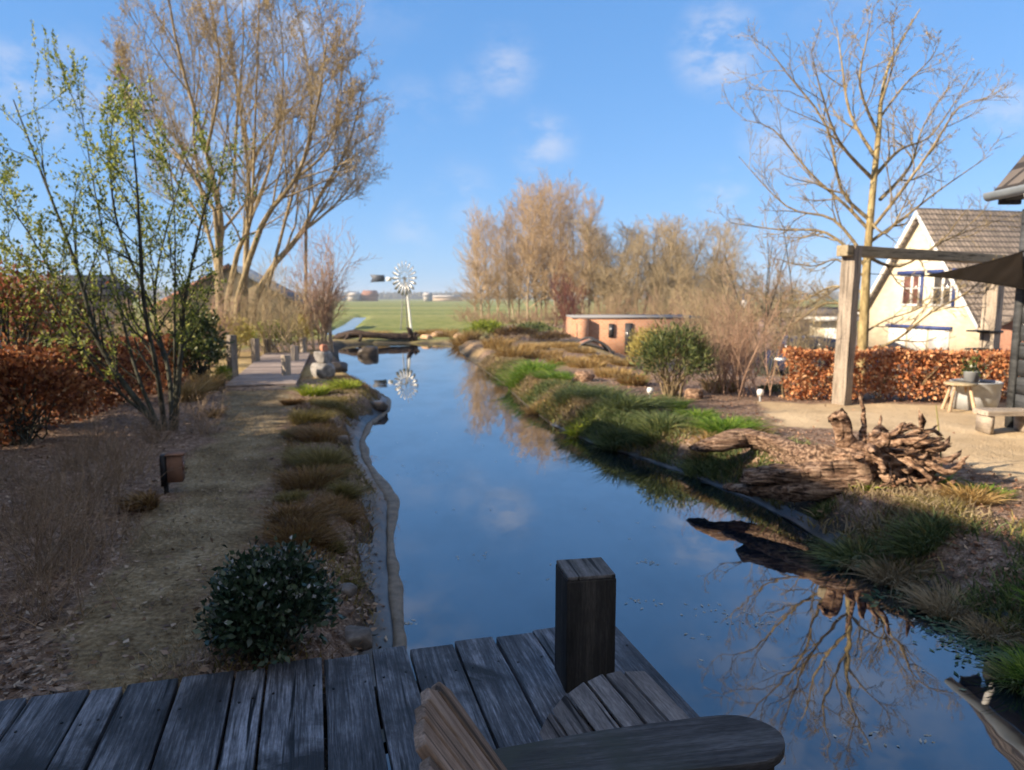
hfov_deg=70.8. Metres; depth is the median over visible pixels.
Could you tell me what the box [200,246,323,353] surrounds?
bare shrub
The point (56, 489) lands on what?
dried perennial
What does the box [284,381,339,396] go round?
heath tuft
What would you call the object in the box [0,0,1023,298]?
sky
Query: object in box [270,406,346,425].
heath tuft
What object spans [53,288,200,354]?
bare shrub
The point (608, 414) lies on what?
bank grass
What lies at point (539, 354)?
dry reeds
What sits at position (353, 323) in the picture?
ditch water
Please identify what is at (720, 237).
bare tree
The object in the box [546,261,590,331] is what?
red shrub
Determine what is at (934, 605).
grass clump
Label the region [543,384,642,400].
grass clump
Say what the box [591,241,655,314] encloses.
bare tree
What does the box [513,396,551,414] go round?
grass clump
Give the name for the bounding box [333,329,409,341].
driftwood log
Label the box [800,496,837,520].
grass clump
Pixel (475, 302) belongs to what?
bare poplar
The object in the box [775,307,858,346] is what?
annex
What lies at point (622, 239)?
bare tree
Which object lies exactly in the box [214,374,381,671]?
heath
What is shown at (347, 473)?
heath tuft
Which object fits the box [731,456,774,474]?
grass clump
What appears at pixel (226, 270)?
barn
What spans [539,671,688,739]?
footstool
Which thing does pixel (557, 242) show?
bare poplar
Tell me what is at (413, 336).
tree stump
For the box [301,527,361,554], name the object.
heath tuft
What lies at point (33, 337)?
photinia bush
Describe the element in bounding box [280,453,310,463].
heath tuft
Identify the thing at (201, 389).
dry reeds
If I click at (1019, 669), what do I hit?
grass clump
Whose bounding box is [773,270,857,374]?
bare shrub
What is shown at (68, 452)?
dried perennial
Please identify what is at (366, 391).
bank
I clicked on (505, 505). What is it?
pond water
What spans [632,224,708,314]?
bare tree
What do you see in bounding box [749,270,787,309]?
bare tree
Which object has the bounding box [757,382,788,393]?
green bush
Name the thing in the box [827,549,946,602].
grass clump
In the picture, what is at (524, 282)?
bare poplar
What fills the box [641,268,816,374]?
bare shrub
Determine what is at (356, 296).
farm barn
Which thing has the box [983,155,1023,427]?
dark shed
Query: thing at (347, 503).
heath tuft
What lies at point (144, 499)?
brown fern
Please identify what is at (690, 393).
rock
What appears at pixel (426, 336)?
boulder
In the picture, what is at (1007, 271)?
shade sail
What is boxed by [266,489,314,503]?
heath tuft
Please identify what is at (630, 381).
dry reeds
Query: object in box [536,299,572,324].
brush shrub
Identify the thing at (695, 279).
bare tree
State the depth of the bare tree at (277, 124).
23.90 m
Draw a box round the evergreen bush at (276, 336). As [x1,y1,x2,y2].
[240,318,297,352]
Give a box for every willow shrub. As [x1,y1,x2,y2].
[217,310,267,357]
[289,310,318,349]
[623,322,672,371]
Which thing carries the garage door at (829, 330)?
in the annex
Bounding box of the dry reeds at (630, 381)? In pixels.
[608,371,652,385]
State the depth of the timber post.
2.88 m
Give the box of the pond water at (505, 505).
[337,343,1023,769]
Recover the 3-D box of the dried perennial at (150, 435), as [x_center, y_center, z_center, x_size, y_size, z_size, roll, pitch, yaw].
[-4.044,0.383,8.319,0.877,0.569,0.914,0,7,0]
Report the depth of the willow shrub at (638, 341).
16.36 m
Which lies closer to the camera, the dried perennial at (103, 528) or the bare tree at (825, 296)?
the dried perennial at (103, 528)
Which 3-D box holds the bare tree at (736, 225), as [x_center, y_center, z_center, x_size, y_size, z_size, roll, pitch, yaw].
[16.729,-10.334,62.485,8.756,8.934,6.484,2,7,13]
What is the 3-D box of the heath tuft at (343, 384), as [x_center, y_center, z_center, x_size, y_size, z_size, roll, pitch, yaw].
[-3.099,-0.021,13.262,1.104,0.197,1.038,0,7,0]
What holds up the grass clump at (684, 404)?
on the ground at (1000, 451)
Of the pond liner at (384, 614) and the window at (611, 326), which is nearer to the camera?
the pond liner at (384, 614)
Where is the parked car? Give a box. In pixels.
[757,336,888,375]
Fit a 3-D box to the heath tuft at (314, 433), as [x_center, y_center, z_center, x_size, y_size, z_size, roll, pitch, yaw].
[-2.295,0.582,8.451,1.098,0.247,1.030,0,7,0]
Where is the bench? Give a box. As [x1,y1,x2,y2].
[973,408,1023,433]
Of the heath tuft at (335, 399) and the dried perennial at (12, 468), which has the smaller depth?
the dried perennial at (12, 468)
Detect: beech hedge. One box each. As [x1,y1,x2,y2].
[0,331,198,449]
[764,344,1021,401]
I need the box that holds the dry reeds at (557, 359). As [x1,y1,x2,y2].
[540,354,590,365]
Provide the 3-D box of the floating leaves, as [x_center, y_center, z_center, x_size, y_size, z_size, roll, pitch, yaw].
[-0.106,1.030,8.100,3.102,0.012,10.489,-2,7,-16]
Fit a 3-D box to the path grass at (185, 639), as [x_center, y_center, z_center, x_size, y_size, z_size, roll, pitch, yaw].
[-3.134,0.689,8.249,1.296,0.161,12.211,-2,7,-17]
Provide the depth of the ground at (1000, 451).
6.18 m
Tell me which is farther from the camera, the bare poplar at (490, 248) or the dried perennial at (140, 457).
the bare poplar at (490, 248)
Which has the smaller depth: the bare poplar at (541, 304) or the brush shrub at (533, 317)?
the brush shrub at (533, 317)
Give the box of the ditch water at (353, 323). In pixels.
[327,317,366,334]
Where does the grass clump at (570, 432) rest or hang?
on the ground at (1000, 451)
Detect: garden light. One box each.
[647,387,653,397]
[757,389,763,401]
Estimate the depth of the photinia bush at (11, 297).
9.28 m
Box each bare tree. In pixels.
[33,0,399,345]
[551,209,645,314]
[571,219,647,313]
[579,226,653,314]
[583,224,659,314]
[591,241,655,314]
[627,211,705,309]
[629,211,688,314]
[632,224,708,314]
[638,251,703,314]
[653,215,735,314]
[661,213,756,291]
[667,260,732,320]
[675,217,756,297]
[685,271,722,332]
[695,249,755,313]
[706,203,821,375]
[707,0,1021,382]
[709,260,762,312]
[722,273,759,310]
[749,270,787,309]
[769,279,804,306]
[808,280,836,306]
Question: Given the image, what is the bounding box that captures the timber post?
[555,557,615,692]
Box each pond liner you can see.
[346,392,392,686]
[552,423,1023,649]
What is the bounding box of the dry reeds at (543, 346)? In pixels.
[515,341,554,349]
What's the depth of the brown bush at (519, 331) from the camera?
29.65 m
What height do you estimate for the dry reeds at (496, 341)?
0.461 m
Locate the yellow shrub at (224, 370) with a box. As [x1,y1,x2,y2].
[208,362,234,386]
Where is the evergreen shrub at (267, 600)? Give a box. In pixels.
[192,528,346,672]
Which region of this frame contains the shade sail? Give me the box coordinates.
[869,251,1023,289]
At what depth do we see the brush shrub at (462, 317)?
57.66 m
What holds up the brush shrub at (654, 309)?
on the ground at (1000, 451)
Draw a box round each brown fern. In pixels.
[103,487,172,513]
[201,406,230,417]
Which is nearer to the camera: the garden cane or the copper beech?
the garden cane
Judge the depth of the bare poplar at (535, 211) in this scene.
55.66 m
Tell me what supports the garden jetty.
on the ground at (1000, 451)
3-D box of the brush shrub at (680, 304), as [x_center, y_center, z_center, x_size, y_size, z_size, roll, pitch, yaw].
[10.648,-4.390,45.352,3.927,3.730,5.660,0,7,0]
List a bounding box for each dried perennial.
[0,434,77,493]
[0,449,137,522]
[0,460,123,585]
[0,480,148,581]
[0,481,67,543]
[0,520,143,639]
[1,430,183,528]
[11,465,86,509]
[45,422,108,472]
[49,500,180,557]
[53,398,158,461]
[53,428,180,500]
[76,426,163,480]
[109,397,192,443]
[165,383,242,435]
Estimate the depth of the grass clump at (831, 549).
5.51 m
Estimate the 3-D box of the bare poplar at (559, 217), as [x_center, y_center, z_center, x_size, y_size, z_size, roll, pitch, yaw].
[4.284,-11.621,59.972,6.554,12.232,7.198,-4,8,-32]
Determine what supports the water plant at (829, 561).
on the pond water at (505, 505)
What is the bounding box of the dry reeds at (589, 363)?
[564,356,621,367]
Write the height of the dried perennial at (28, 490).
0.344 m
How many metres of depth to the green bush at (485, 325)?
32.55 m
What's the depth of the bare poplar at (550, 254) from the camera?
55.09 m
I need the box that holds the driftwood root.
[688,393,970,501]
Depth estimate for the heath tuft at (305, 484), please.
6.33 m
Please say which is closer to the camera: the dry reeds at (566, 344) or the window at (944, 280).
the dry reeds at (566, 344)
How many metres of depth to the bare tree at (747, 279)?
58.00 m
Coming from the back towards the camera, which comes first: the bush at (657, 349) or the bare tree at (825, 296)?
the bare tree at (825, 296)
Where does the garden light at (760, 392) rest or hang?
on the ground at (1000, 451)
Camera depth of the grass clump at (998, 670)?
3.78 m
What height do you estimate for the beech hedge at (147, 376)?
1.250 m
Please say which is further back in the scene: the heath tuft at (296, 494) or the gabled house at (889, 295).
the gabled house at (889, 295)
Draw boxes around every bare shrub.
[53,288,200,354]
[123,286,259,367]
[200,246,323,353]
[279,216,372,351]
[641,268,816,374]
[672,279,816,399]
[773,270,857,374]
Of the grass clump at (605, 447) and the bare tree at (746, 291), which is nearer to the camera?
the grass clump at (605, 447)
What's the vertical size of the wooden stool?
0.438 m
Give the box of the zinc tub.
[949,378,1003,409]
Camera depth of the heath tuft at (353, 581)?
4.56 m
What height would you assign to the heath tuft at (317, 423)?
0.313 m
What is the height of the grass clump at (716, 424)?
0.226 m
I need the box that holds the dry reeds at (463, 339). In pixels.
[443,329,487,345]
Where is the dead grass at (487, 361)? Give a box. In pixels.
[475,351,1020,619]
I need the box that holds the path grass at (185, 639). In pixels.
[33,389,293,733]
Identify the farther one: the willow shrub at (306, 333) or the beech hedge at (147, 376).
the willow shrub at (306, 333)
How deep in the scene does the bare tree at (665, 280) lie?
48.83 m
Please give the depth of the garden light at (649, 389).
11.70 m
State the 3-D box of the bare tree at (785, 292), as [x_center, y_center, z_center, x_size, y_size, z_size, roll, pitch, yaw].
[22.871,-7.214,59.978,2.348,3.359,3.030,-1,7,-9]
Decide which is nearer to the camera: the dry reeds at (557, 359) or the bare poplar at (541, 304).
the dry reeds at (557, 359)
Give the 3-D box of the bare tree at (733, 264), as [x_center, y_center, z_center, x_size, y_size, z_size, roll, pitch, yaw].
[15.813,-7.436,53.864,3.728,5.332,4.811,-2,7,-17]
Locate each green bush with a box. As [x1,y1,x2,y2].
[464,318,505,338]
[512,321,563,334]
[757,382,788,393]
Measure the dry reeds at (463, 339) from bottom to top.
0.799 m
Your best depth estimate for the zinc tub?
10.61 m
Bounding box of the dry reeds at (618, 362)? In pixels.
[605,358,640,366]
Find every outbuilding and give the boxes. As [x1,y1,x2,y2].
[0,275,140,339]
[566,315,699,355]
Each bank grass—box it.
[487,357,1023,639]
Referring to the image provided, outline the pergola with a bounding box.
[831,245,1007,405]
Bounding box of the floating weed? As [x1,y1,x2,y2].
[874,583,1023,690]
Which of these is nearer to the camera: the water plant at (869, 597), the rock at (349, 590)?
the rock at (349, 590)
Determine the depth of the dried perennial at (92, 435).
7.33 m
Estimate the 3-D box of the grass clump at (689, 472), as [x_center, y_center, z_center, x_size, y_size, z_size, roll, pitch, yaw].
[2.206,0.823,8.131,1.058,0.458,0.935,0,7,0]
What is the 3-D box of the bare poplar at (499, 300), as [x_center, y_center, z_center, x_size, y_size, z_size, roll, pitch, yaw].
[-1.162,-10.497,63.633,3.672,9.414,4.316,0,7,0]
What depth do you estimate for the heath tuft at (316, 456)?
7.05 m
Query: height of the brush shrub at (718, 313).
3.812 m
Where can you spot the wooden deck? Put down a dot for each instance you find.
(506, 690)
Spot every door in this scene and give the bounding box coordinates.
[625,323,631,352]
[825,328,855,346]
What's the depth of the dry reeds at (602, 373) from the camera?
15.21 m
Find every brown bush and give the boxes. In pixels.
[488,323,539,339]
[525,331,576,341]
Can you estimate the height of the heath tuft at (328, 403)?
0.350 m
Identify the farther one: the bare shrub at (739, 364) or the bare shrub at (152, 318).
the bare shrub at (152, 318)
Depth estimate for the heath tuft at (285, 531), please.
4.97 m
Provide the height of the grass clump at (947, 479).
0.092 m
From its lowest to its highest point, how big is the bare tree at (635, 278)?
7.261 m
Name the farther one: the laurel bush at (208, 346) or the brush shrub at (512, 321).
the brush shrub at (512, 321)
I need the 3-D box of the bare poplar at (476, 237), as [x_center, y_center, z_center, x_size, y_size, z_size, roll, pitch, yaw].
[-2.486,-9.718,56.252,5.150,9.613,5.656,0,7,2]
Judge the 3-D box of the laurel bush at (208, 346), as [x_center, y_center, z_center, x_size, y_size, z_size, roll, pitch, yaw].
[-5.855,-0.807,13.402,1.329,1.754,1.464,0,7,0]
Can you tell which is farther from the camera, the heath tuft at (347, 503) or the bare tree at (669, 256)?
the bare tree at (669, 256)
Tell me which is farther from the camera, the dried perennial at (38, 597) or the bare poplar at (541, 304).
the bare poplar at (541, 304)
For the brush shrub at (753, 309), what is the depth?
39.61 m
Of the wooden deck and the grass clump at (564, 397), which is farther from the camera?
the grass clump at (564, 397)
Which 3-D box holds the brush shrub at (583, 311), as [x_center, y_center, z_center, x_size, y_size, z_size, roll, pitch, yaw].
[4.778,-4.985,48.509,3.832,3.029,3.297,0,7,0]
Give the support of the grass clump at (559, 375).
on the ground at (1000, 451)
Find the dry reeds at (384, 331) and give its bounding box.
[363,330,394,338]
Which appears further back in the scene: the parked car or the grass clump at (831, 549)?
the parked car
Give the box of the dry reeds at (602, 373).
[589,364,633,377]
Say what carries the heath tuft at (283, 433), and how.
on the ground at (1000, 451)
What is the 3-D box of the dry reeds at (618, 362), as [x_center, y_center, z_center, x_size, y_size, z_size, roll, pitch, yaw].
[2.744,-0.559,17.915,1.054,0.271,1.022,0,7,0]
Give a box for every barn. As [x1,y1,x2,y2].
[147,263,317,330]
[317,295,345,300]
[347,293,361,300]
[361,290,378,300]
[423,293,432,300]
[432,295,462,300]
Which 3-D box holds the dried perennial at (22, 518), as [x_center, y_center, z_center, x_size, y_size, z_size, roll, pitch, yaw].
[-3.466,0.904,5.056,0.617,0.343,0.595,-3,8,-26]
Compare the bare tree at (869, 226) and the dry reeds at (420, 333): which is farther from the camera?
the dry reeds at (420, 333)
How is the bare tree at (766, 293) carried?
on the ground at (1000, 451)
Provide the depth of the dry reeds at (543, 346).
22.94 m
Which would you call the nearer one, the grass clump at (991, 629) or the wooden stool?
the grass clump at (991, 629)
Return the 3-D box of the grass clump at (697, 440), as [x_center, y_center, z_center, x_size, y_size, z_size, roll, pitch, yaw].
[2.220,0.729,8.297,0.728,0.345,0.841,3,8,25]
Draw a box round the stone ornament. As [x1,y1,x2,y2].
[310,344,334,378]
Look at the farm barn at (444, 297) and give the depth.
427.07 m
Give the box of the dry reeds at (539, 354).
[523,348,573,358]
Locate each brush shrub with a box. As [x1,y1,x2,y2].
[447,303,489,321]
[462,310,495,322]
[479,306,524,323]
[493,307,534,323]
[513,302,558,323]
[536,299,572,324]
[557,295,605,321]
[581,285,642,314]
[595,286,671,314]
[614,284,687,314]
[651,287,705,318]
[662,279,750,341]
[680,289,768,346]
[712,279,788,346]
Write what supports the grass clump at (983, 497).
on the ground at (1000, 451)
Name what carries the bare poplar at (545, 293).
on the ground at (1000, 451)
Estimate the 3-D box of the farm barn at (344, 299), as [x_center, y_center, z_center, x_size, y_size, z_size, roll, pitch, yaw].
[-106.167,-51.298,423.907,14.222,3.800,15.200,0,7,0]
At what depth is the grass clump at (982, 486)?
6.12 m
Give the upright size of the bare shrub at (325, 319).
4.404 m
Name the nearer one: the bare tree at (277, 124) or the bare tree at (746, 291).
the bare tree at (277, 124)
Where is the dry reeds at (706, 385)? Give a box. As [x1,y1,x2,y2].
[693,377,746,392]
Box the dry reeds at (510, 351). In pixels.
[483,343,542,358]
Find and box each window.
[608,324,613,336]
[897,270,924,305]
[927,269,955,306]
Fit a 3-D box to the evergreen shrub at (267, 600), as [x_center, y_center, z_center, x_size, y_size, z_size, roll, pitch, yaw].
[-1.121,0.965,3.303,0.727,0.641,0.678,0,7,0]
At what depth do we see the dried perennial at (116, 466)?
6.19 m
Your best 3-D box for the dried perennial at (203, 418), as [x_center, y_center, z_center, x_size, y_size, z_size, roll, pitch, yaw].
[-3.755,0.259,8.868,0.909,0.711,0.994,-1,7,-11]
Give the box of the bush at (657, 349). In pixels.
[627,316,726,398]
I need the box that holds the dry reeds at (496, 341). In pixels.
[476,335,521,348]
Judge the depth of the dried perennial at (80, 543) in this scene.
4.41 m
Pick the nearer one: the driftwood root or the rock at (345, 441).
the driftwood root
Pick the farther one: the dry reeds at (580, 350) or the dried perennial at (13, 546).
the dry reeds at (580, 350)
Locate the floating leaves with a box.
[396,409,934,746]
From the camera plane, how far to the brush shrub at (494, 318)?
52.74 m
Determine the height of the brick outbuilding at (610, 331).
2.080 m
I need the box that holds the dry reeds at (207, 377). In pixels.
[182,370,235,390]
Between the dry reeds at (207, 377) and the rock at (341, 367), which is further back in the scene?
the rock at (341, 367)
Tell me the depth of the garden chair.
1.66 m
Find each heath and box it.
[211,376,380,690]
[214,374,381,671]
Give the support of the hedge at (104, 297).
on the ground at (1000, 451)
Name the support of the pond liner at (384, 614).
on the ground at (1000, 451)
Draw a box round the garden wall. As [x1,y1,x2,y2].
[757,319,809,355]
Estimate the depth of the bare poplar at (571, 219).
56.53 m
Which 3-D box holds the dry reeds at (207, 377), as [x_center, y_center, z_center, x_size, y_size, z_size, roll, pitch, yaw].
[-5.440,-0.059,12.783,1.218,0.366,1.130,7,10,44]
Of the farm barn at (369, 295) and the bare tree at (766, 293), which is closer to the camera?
the bare tree at (766, 293)
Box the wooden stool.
[941,381,977,411]
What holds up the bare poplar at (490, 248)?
on the ground at (1000, 451)
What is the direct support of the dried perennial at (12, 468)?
on the ground at (1000, 451)
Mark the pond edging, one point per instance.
(395, 588)
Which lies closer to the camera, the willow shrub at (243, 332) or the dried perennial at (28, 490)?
the dried perennial at (28, 490)
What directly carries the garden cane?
on the ground at (1000, 451)
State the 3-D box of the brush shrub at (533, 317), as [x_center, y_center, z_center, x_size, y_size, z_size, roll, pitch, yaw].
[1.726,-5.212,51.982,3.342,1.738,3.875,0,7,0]
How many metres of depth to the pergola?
11.22 m
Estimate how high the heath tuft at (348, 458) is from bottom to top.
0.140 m
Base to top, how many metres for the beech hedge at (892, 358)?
0.989 m
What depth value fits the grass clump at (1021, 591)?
4.33 m
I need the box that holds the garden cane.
[935,405,941,465]
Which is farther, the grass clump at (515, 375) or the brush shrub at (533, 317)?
the brush shrub at (533, 317)
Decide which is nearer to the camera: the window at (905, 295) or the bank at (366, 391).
the bank at (366, 391)
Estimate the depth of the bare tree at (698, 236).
60.13 m
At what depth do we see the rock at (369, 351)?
25.02 m
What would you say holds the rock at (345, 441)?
on the ground at (1000, 451)
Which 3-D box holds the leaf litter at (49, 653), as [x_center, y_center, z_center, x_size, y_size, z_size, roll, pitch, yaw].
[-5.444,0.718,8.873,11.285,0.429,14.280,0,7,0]
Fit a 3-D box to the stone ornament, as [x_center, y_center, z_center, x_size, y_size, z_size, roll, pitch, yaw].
[-3.935,-0.493,15.084,0.448,0.717,0.398,-6,9,-39]
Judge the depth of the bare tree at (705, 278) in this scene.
49.20 m
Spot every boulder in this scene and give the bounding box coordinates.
[420,334,432,338]
[430,331,446,336]
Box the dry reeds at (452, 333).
[421,327,459,336]
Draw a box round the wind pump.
[370,261,416,329]
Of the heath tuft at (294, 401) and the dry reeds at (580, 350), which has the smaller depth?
the heath tuft at (294, 401)
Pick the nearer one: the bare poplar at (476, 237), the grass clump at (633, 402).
the grass clump at (633, 402)
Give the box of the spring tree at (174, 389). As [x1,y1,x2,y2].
[0,20,267,430]
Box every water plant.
[816,551,870,572]
[859,589,919,614]
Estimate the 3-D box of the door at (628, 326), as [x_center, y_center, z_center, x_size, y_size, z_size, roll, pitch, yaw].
[5.819,-2.336,35.947,0.360,1.500,0.085,0,7,0]
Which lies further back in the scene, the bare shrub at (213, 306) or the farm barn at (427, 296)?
the farm barn at (427, 296)
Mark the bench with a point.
(985, 419)
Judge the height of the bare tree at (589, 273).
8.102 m
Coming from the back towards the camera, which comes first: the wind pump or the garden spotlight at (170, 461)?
the wind pump
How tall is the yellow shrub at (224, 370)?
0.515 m
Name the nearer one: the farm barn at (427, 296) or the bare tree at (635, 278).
the bare tree at (635, 278)
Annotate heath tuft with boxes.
[228,510,358,549]
[232,491,367,535]
[253,522,316,541]
[259,461,358,490]
[266,437,358,470]
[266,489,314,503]
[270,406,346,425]
[272,397,306,404]
[272,421,349,443]
[272,425,308,437]
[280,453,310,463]
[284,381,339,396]
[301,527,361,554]
[302,396,348,405]
[303,397,361,418]
[304,462,364,480]
[306,418,352,440]
[313,489,375,523]
[320,377,364,389]
[320,475,374,502]
[335,569,370,590]
[336,450,357,464]
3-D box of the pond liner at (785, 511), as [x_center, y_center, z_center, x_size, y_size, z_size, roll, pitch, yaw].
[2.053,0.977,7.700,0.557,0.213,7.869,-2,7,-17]
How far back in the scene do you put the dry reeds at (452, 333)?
34.74 m
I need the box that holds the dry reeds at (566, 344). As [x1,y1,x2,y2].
[548,341,582,347]
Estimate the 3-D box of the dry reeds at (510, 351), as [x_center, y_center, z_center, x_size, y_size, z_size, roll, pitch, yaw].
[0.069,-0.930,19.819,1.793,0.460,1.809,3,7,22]
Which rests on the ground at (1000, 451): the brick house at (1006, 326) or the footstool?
the brick house at (1006, 326)
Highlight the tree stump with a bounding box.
[403,327,419,340]
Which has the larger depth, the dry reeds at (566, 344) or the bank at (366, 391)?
the dry reeds at (566, 344)
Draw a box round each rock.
[332,362,347,372]
[336,583,356,599]
[338,435,347,443]
[345,625,371,650]
[357,346,378,355]
[370,400,387,411]
[574,370,594,381]
[684,388,702,399]
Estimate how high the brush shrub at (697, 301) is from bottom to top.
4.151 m
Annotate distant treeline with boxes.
[137,288,859,298]
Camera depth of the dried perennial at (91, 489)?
5.44 m
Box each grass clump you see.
[483,358,573,390]
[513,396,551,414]
[522,368,577,380]
[528,379,633,405]
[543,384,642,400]
[556,409,598,437]
[575,411,640,451]
[585,389,698,413]
[605,406,701,446]
[659,396,697,409]
[659,405,728,419]
[666,450,734,478]
[669,430,719,460]
[677,413,776,434]
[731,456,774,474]
[750,425,774,432]
[778,531,897,578]
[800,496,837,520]
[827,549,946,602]
[845,508,973,559]
[854,481,886,490]
[874,491,975,517]
[880,573,998,629]
[928,480,1023,508]
[929,473,963,487]
[930,607,1023,649]
[952,652,1023,697]
[955,478,1022,498]
[967,638,1023,693]
[992,564,1023,606]
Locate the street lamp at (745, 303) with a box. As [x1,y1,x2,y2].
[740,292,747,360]
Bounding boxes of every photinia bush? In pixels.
[0,245,126,362]
[0,269,67,348]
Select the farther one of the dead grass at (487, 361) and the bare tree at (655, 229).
the bare tree at (655, 229)
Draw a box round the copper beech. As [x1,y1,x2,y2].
[0,332,127,445]
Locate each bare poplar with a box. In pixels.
[444,197,508,316]
[454,226,492,318]
[463,205,514,313]
[480,217,515,317]
[482,196,537,320]
[489,174,579,321]
[491,205,525,317]
[496,168,595,320]
[506,184,543,319]
[509,169,563,319]
[515,180,568,317]
[524,201,558,316]
[536,169,590,309]
[545,179,595,313]
[547,204,569,301]
[561,187,619,313]
[568,205,609,314]
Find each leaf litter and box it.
[0,375,387,768]
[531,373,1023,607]
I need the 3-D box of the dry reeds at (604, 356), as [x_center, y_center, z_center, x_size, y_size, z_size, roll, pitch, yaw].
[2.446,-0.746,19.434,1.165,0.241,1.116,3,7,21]
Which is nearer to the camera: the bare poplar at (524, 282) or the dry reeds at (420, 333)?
the dry reeds at (420, 333)
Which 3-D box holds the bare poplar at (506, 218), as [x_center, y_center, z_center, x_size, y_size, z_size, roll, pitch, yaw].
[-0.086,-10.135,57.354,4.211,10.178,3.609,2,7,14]
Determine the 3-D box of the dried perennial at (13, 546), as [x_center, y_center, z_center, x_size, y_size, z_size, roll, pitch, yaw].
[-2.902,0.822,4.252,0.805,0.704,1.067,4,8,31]
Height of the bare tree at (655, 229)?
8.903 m
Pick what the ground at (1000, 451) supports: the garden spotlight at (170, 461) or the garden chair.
the garden spotlight at (170, 461)
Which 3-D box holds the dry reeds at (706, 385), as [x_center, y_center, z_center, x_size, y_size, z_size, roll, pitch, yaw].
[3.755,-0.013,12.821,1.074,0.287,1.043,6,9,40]
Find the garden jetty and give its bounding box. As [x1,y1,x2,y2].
[222,335,309,390]
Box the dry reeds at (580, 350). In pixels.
[561,346,597,353]
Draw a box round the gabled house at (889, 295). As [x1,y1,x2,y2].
[858,208,1021,352]
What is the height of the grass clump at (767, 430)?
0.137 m
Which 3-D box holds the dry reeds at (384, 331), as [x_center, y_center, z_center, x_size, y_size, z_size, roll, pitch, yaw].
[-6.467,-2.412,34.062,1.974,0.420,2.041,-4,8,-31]
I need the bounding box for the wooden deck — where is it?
[0,626,699,769]
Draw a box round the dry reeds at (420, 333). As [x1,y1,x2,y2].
[414,328,439,335]
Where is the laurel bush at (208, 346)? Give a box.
[164,296,235,380]
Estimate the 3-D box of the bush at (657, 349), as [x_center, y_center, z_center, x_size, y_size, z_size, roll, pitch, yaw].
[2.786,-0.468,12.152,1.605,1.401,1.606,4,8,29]
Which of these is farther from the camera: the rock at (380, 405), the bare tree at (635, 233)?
the bare tree at (635, 233)
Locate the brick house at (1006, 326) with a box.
[1000,301,1023,350]
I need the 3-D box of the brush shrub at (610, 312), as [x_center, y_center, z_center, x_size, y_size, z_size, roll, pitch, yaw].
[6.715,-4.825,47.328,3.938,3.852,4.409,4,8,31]
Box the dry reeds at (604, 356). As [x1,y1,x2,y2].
[584,353,621,360]
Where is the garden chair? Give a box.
[413,682,784,769]
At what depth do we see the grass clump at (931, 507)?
5.59 m
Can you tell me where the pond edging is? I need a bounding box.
[360,389,406,741]
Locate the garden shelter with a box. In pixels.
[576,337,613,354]
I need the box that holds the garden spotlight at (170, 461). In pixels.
[159,451,185,493]
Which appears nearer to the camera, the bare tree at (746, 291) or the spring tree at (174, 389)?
the spring tree at (174, 389)
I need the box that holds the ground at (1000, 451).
[0,299,1023,769]
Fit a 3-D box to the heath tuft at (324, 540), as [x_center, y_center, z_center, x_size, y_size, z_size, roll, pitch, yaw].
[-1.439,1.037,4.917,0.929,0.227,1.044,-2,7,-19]
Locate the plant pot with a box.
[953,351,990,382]
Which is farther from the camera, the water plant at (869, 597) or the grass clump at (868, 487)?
the grass clump at (868, 487)
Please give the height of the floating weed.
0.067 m
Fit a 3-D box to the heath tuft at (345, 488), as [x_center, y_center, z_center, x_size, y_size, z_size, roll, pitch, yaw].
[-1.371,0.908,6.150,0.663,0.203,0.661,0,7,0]
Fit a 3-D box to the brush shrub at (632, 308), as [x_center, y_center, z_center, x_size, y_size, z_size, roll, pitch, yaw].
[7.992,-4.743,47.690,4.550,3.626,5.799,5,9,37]
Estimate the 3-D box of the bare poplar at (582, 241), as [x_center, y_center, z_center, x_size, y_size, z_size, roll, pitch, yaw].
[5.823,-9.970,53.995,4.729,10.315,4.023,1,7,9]
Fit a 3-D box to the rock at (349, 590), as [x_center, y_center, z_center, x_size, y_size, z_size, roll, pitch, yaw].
[-0.990,1.213,4.234,0.124,0.075,0.100,2,7,17]
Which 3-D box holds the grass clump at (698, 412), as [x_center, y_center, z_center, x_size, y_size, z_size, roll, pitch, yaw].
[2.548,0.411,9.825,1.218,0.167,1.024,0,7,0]
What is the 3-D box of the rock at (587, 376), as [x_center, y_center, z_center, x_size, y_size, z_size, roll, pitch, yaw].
[1.456,-0.153,14.382,0.322,0.259,0.430,-3,8,-25]
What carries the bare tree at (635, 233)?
on the ground at (1000, 451)
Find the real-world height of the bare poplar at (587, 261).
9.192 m
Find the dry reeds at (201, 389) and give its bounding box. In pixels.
[166,377,239,401]
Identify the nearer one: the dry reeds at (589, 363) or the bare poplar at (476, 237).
the dry reeds at (589, 363)
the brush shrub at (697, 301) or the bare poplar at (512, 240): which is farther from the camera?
the bare poplar at (512, 240)

